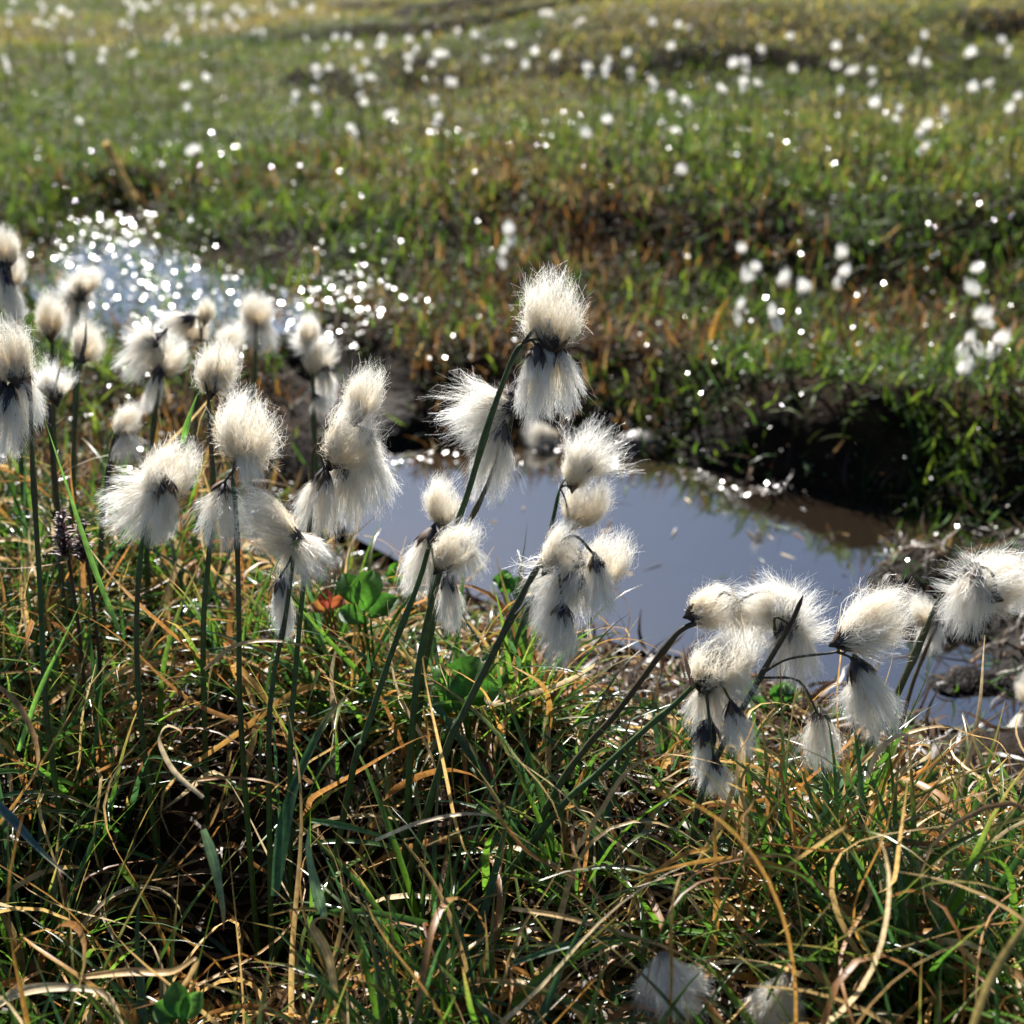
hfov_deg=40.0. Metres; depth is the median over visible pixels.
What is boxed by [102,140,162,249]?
seed spike
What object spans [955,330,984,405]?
cotton plant
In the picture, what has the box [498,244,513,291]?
cotton plant
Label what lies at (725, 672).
cotton plant
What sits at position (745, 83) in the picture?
cotton plant
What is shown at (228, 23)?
cotton plant
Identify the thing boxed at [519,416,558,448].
loose cotton
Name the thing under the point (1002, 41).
cotton plant
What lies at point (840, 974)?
dry grass
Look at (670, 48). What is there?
cotton plant
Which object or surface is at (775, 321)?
cotton plant
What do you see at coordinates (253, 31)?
cotton plant
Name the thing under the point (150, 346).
cotton plant
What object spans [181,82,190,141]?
cotton plant
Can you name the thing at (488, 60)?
cotton plant
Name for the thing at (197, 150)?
cotton plant
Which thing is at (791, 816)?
curled straw
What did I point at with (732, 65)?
cotton plant
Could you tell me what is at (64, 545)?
dried flower spike
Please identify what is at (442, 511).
cotton plant
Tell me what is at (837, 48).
cotton plant
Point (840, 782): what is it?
sedge leaf
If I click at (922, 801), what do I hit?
curled straw
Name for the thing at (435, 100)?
cotton plant
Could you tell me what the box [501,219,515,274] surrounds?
cotton plant
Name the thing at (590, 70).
cotton plant
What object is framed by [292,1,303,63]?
cotton plant
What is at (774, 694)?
broad leaf plant
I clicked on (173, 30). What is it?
cotton plant
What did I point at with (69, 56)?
cotton plant
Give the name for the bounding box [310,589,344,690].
broad leaf plant
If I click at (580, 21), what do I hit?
cotton plant
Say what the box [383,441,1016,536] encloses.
wet leaves
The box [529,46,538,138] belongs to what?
cotton plant
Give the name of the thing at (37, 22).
cotton plant
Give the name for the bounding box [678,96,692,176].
cotton plant
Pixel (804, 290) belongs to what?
cotton plant
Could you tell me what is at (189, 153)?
cotton plant
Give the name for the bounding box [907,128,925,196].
cotton plant
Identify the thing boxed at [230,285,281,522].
cotton plant
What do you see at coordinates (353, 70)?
cotton plant
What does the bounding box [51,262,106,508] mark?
cotton plant
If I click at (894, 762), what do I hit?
curled straw
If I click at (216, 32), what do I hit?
cotton plant
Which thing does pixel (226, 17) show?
cotton plant
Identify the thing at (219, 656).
curled straw
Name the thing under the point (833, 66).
cotton plant
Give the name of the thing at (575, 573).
cotton plant
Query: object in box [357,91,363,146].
cotton plant
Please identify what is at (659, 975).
loose cotton
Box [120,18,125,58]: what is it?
cotton plant
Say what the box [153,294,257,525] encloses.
cotton plant
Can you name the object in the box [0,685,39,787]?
curled straw
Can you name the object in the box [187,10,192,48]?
cotton plant
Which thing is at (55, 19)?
cotton plant
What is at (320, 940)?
curled straw
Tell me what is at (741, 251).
cotton plant
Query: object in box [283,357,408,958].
cotton plant
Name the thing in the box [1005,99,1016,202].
cotton plant
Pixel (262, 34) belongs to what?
cotton plant
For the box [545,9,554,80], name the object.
cotton plant
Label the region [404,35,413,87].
cotton plant
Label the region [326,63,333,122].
cotton plant
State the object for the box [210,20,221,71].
cotton plant
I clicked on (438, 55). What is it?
cotton plant
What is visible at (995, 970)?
curled straw
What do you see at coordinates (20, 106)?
meadow grass
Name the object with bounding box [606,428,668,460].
stone
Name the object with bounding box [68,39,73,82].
cotton plant
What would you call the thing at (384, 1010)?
green grass
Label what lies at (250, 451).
cotton plant
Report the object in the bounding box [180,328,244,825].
cotton plant
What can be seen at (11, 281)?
cotton plant
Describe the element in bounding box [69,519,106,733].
dried flower spike
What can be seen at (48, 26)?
cotton plant
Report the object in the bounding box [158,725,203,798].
curled straw
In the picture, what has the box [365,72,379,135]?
cotton plant
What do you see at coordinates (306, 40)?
cotton plant
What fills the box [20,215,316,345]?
water
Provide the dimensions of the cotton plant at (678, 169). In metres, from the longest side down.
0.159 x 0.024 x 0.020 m
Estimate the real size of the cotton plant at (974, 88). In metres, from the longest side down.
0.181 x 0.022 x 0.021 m
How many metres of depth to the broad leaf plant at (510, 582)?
0.98 m
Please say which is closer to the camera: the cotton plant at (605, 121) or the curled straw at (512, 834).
the curled straw at (512, 834)
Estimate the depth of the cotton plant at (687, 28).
3.00 m
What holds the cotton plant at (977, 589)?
on the ground at (408, 432)
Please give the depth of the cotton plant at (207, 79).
2.62 m
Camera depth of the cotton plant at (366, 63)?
2.87 m
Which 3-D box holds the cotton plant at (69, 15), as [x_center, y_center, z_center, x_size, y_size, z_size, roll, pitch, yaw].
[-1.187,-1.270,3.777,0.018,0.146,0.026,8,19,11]
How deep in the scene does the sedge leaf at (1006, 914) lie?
0.66 m
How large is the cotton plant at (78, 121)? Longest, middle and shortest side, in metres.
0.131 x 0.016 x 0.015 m
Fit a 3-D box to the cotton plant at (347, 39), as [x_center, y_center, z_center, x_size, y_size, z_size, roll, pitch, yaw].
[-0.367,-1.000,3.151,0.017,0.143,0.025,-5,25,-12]
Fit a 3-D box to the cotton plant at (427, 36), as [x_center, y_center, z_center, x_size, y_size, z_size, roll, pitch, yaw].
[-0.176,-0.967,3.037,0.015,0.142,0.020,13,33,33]
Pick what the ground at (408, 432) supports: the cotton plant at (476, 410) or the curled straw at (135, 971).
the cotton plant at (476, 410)
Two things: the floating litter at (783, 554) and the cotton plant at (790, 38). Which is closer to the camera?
the floating litter at (783, 554)
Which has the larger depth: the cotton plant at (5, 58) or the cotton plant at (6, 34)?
the cotton plant at (6, 34)
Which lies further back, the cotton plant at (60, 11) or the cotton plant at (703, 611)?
the cotton plant at (60, 11)
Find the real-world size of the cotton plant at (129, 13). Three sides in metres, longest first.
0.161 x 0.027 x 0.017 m
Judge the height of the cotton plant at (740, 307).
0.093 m
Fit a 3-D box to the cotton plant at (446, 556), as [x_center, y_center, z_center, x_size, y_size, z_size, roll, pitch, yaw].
[-0.065,0.127,0.740,0.124,0.262,0.033,-14,27,-28]
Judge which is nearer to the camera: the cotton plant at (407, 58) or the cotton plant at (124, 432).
the cotton plant at (124, 432)
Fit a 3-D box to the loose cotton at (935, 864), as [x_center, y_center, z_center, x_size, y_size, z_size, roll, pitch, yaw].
[0.198,0.181,0.698,0.042,0.032,0.030,0,24,0]
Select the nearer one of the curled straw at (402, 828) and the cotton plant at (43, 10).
the curled straw at (402, 828)
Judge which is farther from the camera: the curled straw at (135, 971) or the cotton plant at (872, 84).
the cotton plant at (872, 84)
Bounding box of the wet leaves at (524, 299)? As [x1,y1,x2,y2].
[0,99,1023,599]
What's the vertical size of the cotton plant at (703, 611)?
0.189 m
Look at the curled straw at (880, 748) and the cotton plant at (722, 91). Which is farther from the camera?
the cotton plant at (722, 91)
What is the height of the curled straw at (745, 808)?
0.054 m
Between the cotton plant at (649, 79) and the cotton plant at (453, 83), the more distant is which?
the cotton plant at (649, 79)
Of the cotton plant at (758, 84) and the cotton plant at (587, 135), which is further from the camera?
the cotton plant at (758, 84)
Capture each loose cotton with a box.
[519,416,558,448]
[618,951,722,1023]
[739,972,807,1023]
[881,840,942,890]
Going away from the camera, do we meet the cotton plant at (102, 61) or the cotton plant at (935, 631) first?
the cotton plant at (935, 631)
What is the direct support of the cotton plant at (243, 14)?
on the ground at (408, 432)
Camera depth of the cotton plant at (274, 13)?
3.74 m
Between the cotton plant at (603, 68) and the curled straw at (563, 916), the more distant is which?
the cotton plant at (603, 68)
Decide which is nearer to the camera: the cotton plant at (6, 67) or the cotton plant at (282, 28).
the cotton plant at (6, 67)
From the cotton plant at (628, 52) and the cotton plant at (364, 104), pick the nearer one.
the cotton plant at (364, 104)
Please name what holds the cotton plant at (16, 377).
on the ground at (408, 432)
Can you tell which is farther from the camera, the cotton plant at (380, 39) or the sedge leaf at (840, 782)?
the cotton plant at (380, 39)
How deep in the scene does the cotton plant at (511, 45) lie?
2.75 m
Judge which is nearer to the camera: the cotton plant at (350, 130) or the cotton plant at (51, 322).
the cotton plant at (51, 322)
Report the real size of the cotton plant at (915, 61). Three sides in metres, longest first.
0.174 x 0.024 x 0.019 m
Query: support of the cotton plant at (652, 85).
on the ground at (408, 432)
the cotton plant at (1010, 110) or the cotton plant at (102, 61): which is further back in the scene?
the cotton plant at (102, 61)
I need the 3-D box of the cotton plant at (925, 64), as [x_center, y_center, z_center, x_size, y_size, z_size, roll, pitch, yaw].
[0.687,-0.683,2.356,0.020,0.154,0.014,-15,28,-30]
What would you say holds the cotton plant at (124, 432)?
on the ground at (408, 432)
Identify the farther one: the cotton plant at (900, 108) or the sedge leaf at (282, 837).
the cotton plant at (900, 108)
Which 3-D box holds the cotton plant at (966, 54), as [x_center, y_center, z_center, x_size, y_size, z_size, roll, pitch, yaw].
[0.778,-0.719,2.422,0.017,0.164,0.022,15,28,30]
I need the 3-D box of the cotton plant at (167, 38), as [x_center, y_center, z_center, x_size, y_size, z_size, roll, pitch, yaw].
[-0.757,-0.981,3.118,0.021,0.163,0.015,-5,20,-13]
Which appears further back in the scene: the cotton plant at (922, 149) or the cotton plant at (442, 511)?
the cotton plant at (922, 149)
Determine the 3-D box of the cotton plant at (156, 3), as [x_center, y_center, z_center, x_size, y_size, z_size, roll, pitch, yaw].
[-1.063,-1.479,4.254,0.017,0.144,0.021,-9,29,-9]
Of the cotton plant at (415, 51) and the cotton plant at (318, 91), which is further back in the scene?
the cotton plant at (415, 51)
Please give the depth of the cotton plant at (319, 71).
2.54 m
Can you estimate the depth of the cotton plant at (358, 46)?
2.94 m
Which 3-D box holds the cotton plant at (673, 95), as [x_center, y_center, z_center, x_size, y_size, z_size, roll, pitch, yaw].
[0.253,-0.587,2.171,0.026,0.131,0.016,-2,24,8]
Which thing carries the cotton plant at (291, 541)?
on the ground at (408, 432)
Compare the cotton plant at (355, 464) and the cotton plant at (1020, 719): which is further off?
the cotton plant at (1020, 719)
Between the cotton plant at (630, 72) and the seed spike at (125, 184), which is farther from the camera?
the cotton plant at (630, 72)
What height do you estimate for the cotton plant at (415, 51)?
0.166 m
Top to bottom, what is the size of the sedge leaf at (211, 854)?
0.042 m
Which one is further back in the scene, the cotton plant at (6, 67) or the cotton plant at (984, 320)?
the cotton plant at (6, 67)
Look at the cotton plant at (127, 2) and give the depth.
3.88 m
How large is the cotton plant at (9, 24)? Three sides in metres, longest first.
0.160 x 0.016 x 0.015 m
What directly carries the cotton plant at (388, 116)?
on the ground at (408, 432)
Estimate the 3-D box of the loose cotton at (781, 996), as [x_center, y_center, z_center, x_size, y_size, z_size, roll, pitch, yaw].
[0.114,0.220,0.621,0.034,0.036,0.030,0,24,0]
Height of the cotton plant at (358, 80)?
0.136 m
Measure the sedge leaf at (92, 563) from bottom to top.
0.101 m
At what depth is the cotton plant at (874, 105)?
2.00 m
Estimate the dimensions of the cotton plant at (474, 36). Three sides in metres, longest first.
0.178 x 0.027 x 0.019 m
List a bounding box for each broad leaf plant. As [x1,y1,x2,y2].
[153,981,203,1023]
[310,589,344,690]
[336,570,397,708]
[383,560,426,643]
[427,656,499,770]
[492,569,542,643]
[743,679,796,722]
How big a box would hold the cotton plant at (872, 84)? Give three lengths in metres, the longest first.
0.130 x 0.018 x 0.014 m
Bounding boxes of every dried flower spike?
[48,506,89,747]
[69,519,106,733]
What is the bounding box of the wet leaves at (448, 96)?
[0,0,1022,247]
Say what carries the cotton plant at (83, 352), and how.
on the ground at (408, 432)
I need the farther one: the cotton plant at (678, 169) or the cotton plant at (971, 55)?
the cotton plant at (971, 55)
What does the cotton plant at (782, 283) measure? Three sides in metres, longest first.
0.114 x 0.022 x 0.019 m
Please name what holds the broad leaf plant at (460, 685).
on the ground at (408, 432)
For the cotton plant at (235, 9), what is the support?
on the ground at (408, 432)
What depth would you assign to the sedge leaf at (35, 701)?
0.68 m
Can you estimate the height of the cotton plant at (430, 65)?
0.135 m
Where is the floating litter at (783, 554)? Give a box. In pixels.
[425,473,993,663]
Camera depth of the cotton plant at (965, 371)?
1.41 m
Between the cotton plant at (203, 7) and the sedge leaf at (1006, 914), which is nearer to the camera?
the sedge leaf at (1006, 914)
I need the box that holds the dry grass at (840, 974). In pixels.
[0,372,1023,1023]
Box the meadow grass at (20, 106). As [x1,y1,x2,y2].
[0,0,1023,244]
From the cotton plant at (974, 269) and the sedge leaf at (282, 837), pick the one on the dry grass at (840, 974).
the sedge leaf at (282, 837)
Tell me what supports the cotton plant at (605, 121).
on the ground at (408, 432)
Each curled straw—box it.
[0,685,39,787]
[0,982,122,1023]
[82,957,198,1011]
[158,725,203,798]
[198,776,311,810]
[204,639,337,705]
[309,917,369,1023]
[375,812,538,848]
[490,806,614,936]
[512,907,716,977]
[570,754,727,857]
[708,295,731,341]
[738,758,778,878]
[779,750,805,869]
[803,944,920,964]
[839,725,1011,811]
[860,744,930,843]
[862,733,931,842]
[874,771,1017,838]
[970,922,1023,1023]
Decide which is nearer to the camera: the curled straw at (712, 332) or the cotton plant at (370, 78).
the curled straw at (712, 332)
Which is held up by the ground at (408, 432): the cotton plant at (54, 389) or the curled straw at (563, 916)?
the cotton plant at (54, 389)
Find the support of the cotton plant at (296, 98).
on the ground at (408, 432)
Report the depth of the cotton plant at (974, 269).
1.66 m
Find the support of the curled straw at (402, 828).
on the green grass at (384, 1010)
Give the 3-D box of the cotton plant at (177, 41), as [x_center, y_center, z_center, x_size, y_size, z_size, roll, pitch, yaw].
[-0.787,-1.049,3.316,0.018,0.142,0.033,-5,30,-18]
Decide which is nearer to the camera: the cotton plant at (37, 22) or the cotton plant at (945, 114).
the cotton plant at (945, 114)
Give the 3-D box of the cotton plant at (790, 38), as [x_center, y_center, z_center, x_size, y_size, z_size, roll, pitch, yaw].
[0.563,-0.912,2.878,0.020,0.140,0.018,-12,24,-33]
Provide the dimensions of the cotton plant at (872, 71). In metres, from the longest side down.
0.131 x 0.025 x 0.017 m
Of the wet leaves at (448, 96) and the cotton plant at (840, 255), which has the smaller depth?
the cotton plant at (840, 255)
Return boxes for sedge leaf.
[0,802,72,880]
[17,597,83,750]
[44,418,120,631]
[201,829,224,929]
[270,684,358,895]
[306,826,326,916]
[311,818,404,840]
[511,937,664,965]
[821,742,864,852]
[827,748,854,819]
[854,855,1009,1020]
[981,866,1009,929]
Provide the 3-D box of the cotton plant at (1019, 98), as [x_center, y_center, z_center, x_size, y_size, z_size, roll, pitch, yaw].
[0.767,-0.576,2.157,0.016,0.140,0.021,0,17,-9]
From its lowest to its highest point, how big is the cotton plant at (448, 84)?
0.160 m
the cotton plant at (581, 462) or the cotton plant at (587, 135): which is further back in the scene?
the cotton plant at (587, 135)
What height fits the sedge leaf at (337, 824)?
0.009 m
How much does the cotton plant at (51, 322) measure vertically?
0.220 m
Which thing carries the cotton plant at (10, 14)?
on the ground at (408, 432)
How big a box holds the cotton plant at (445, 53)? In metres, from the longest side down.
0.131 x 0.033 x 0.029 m
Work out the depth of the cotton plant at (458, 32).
3.00 m
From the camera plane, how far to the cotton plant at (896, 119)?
2.07 m
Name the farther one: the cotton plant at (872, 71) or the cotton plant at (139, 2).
the cotton plant at (139, 2)
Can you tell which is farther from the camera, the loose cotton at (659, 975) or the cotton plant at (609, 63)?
the cotton plant at (609, 63)
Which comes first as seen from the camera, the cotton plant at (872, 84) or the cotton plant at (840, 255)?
the cotton plant at (840, 255)
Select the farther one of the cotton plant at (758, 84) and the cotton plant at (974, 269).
the cotton plant at (758, 84)
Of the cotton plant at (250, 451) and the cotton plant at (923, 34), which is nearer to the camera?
the cotton plant at (250, 451)
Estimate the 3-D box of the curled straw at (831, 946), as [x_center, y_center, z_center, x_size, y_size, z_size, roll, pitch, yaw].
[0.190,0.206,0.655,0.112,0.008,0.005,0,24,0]
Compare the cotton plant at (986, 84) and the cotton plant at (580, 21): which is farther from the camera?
the cotton plant at (580, 21)
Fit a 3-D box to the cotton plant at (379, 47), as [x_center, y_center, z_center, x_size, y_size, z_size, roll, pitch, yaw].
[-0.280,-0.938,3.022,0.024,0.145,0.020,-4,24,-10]
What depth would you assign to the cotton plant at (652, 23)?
2.94 m
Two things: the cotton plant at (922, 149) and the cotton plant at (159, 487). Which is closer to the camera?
the cotton plant at (159, 487)
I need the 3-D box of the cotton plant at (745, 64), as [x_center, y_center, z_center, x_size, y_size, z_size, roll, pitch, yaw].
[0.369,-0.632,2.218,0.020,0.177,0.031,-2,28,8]
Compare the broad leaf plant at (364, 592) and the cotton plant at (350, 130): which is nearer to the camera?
the broad leaf plant at (364, 592)
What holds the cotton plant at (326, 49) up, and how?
on the ground at (408, 432)
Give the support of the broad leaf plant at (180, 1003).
on the ground at (408, 432)
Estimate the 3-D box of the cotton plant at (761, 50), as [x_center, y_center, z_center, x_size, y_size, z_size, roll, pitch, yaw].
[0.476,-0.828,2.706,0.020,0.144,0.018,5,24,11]
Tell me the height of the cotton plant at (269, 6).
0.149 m
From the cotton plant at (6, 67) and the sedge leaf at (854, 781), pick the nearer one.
the sedge leaf at (854, 781)
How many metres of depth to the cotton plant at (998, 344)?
1.42 m
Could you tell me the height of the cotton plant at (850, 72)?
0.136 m
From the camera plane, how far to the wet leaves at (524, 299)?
1.81 m
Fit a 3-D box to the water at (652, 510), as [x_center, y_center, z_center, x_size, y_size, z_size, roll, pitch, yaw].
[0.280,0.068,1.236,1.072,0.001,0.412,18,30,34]
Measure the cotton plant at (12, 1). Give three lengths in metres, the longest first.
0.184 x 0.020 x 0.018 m
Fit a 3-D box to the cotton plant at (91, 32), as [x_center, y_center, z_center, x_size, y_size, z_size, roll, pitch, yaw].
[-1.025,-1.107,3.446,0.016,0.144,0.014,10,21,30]
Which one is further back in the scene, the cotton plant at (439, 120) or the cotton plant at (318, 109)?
the cotton plant at (318, 109)
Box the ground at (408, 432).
[0,0,1023,1023]
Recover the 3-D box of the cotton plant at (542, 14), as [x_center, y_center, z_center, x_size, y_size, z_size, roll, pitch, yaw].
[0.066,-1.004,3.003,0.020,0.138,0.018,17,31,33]
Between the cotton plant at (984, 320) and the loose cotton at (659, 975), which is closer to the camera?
the loose cotton at (659, 975)
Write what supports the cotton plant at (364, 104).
on the ground at (408, 432)
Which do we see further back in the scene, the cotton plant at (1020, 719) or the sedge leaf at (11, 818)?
the cotton plant at (1020, 719)
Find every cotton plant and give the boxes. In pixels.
[0,221,32,570]
[0,310,75,914]
[2,55,9,103]
[3,59,12,132]
[6,11,9,58]
[6,20,18,77]
[8,10,12,64]
[10,0,23,59]
[32,348,83,678]
[34,19,42,65]
[34,284,68,542]
[41,6,46,61]
[44,22,53,66]
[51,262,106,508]
[52,16,66,65]
[56,7,66,66]
[67,11,71,50]
[67,52,75,109]
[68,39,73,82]
[69,314,107,604]
[76,115,82,183]
[89,30,97,82]
[95,431,210,891]
[98,56,114,120]
[98,397,147,658]
[100,47,106,114]
[110,309,195,626]
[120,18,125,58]
[123,0,131,58]
[127,50,139,109]
[128,10,137,59]
[128,24,132,75]
[130,6,143,56]
[137,0,142,50]
[143,4,150,59]
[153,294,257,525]
[155,0,163,41]
[164,33,171,96]
[172,26,176,70]
[175,38,179,88]
[176,5,184,46]
[177,375,289,998]
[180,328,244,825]
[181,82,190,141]
[183,145,202,233]
[184,103,195,172]
[185,5,194,48]
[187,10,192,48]
[188,17,192,74]
[189,144,200,214]
[201,24,207,74]
[202,4,208,53]
[203,16,210,55]
[203,73,212,142]
[205,3,213,58]
[210,4,219,53]
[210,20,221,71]
[224,14,233,59]
[225,18,231,66]
[227,470,342,1006]
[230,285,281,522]
[232,4,238,62]
[238,10,257,65]
[251,28,256,88]
[261,29,264,92]
[265,4,271,45]
[270,8,283,53]
[271,9,277,58]
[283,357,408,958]
[285,309,344,584]
[290,89,300,166]
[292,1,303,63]
[304,36,313,95]
[307,4,314,73]
[308,512,494,992]
[311,84,321,149]
[312,64,332,144]
[312,103,329,181]
[324,45,330,96]
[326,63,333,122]
[332,34,339,89]
[343,33,350,85]
[345,122,358,197]
[350,64,359,130]
[353,74,362,136]
[355,42,361,114]
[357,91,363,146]
[359,98,367,174]
[363,57,373,117]
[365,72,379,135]
[370,33,385,97]
[375,42,384,98]
[381,516,643,958]
[385,109,397,189]
[394,467,464,786]
[399,367,523,797]
[400,263,591,906]
[402,53,412,108]
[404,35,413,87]
[406,65,411,130]
[410,45,418,115]
[422,31,433,88]
[428,59,435,120]
[429,94,443,162]
[431,111,443,181]
[433,48,447,130]
[437,50,452,104]
[446,76,451,158]
[448,77,456,153]
[455,26,461,85]
[455,619,774,944]
[471,27,481,105]
[483,55,493,125]
[487,414,646,754]
[490,565,787,914]
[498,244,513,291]
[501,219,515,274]
[506,39,517,101]
[522,57,528,145]
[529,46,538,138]
[537,10,546,68]
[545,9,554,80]
[548,48,559,133]
[574,17,584,71]
[580,126,591,222]
[582,60,595,150]
[597,63,607,129]
[600,113,611,204]
[603,70,609,133]
[606,56,611,131]
[622,45,631,129]
[627,67,634,131]
[643,79,656,155]
[645,76,653,121]
[647,17,655,83]
[659,41,674,120]
[668,90,683,161]
[672,20,682,90]
[672,126,682,196]
[673,162,686,263]
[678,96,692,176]
[679,571,923,936]
[685,24,690,74]
[717,83,726,162]
[724,56,740,150]
[733,297,748,355]
[736,242,745,297]
[738,76,751,168]
[739,260,750,328]
[740,54,748,145]
[748,261,772,325]
[753,43,764,106]
[755,79,761,145]
[767,302,782,369]
[772,269,791,323]
[785,30,794,93]
[786,63,797,137]
[790,277,811,328]
[829,41,839,117]
[830,60,840,134]
[833,262,850,321]
[835,243,847,302]
[837,84,844,167]
[846,65,858,134]
[853,530,1023,766]
[857,35,862,90]
[860,67,874,129]
[863,95,880,204]
[867,78,874,145]
[892,116,900,189]
[895,103,906,178]
[896,589,951,734]
[902,141,929,234]
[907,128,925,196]
[908,53,918,147]
[914,30,927,106]
[915,117,933,224]
[916,47,920,98]
[920,57,931,127]
[941,105,948,205]
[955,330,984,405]
[955,355,977,413]
[962,47,972,130]
[964,277,980,349]
[965,80,978,185]
[966,262,984,336]
[967,46,977,147]
[967,303,995,382]
[969,77,993,159]
[981,328,1012,402]
[995,44,1011,110]
[999,36,1006,105]
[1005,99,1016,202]
[1007,589,1023,726]
[1008,91,1022,171]
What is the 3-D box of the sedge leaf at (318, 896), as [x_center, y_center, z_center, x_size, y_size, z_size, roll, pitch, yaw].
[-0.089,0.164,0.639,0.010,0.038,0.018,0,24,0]
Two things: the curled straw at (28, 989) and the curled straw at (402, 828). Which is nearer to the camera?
the curled straw at (28, 989)
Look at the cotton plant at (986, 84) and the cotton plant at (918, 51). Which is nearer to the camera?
the cotton plant at (986, 84)
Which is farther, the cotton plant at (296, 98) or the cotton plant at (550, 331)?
the cotton plant at (296, 98)
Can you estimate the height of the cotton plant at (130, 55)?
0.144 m
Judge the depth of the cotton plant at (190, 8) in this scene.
4.06 m
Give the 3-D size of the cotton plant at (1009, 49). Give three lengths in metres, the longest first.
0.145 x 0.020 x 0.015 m
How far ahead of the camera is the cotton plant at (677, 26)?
2.91 m
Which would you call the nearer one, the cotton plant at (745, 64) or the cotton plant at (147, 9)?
the cotton plant at (745, 64)
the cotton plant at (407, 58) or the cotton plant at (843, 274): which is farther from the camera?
the cotton plant at (407, 58)
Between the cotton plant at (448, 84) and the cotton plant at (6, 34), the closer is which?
the cotton plant at (448, 84)
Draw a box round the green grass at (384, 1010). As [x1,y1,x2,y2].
[0,418,1023,1023]
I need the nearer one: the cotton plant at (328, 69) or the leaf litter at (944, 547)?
the leaf litter at (944, 547)
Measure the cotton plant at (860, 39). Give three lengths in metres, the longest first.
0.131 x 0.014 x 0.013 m
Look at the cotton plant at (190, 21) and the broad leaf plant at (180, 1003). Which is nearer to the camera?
the broad leaf plant at (180, 1003)
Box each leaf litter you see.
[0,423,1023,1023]
[702,421,1023,737]
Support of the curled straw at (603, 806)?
on the dry grass at (840, 974)
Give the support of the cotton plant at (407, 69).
on the ground at (408, 432)
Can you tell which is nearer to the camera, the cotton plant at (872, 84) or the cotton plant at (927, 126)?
the cotton plant at (927, 126)
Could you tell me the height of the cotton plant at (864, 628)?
0.179 m
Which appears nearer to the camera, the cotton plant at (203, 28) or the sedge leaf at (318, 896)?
the sedge leaf at (318, 896)
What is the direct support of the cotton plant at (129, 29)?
on the ground at (408, 432)
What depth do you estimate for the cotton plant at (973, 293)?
1.58 m
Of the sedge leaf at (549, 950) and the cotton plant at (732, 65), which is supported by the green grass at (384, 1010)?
the sedge leaf at (549, 950)
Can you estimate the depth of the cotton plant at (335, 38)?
3.18 m
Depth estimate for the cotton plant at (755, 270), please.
1.79 m
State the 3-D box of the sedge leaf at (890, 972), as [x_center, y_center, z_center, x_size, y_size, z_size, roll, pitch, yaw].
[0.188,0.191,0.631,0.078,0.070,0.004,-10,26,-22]
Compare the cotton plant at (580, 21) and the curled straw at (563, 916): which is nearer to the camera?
the curled straw at (563, 916)
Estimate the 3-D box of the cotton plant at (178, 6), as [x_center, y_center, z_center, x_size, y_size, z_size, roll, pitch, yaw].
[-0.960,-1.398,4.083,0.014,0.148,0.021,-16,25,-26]
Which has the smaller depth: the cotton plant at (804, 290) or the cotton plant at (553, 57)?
the cotton plant at (804, 290)
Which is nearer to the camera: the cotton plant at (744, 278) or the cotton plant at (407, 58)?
the cotton plant at (744, 278)
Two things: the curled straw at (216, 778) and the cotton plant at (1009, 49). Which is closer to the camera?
the curled straw at (216, 778)
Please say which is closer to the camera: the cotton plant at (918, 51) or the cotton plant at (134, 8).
the cotton plant at (918, 51)
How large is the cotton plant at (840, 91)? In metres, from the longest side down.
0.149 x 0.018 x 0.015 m
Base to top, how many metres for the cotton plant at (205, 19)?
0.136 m
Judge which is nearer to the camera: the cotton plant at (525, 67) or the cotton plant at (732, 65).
the cotton plant at (732, 65)
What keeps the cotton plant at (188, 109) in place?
on the ground at (408, 432)
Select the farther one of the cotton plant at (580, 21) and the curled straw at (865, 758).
the cotton plant at (580, 21)
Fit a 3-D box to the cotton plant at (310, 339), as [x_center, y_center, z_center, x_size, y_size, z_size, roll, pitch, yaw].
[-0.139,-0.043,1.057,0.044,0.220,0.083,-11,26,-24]
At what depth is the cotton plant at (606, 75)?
2.36 m
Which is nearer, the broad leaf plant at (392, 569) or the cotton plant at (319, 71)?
the broad leaf plant at (392, 569)
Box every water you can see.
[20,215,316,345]
[329,447,1023,728]
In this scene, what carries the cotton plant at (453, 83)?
on the ground at (408, 432)
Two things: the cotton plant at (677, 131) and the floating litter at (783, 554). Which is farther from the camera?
the cotton plant at (677, 131)
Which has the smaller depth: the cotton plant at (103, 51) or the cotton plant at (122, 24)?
the cotton plant at (103, 51)
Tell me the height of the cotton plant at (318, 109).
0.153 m

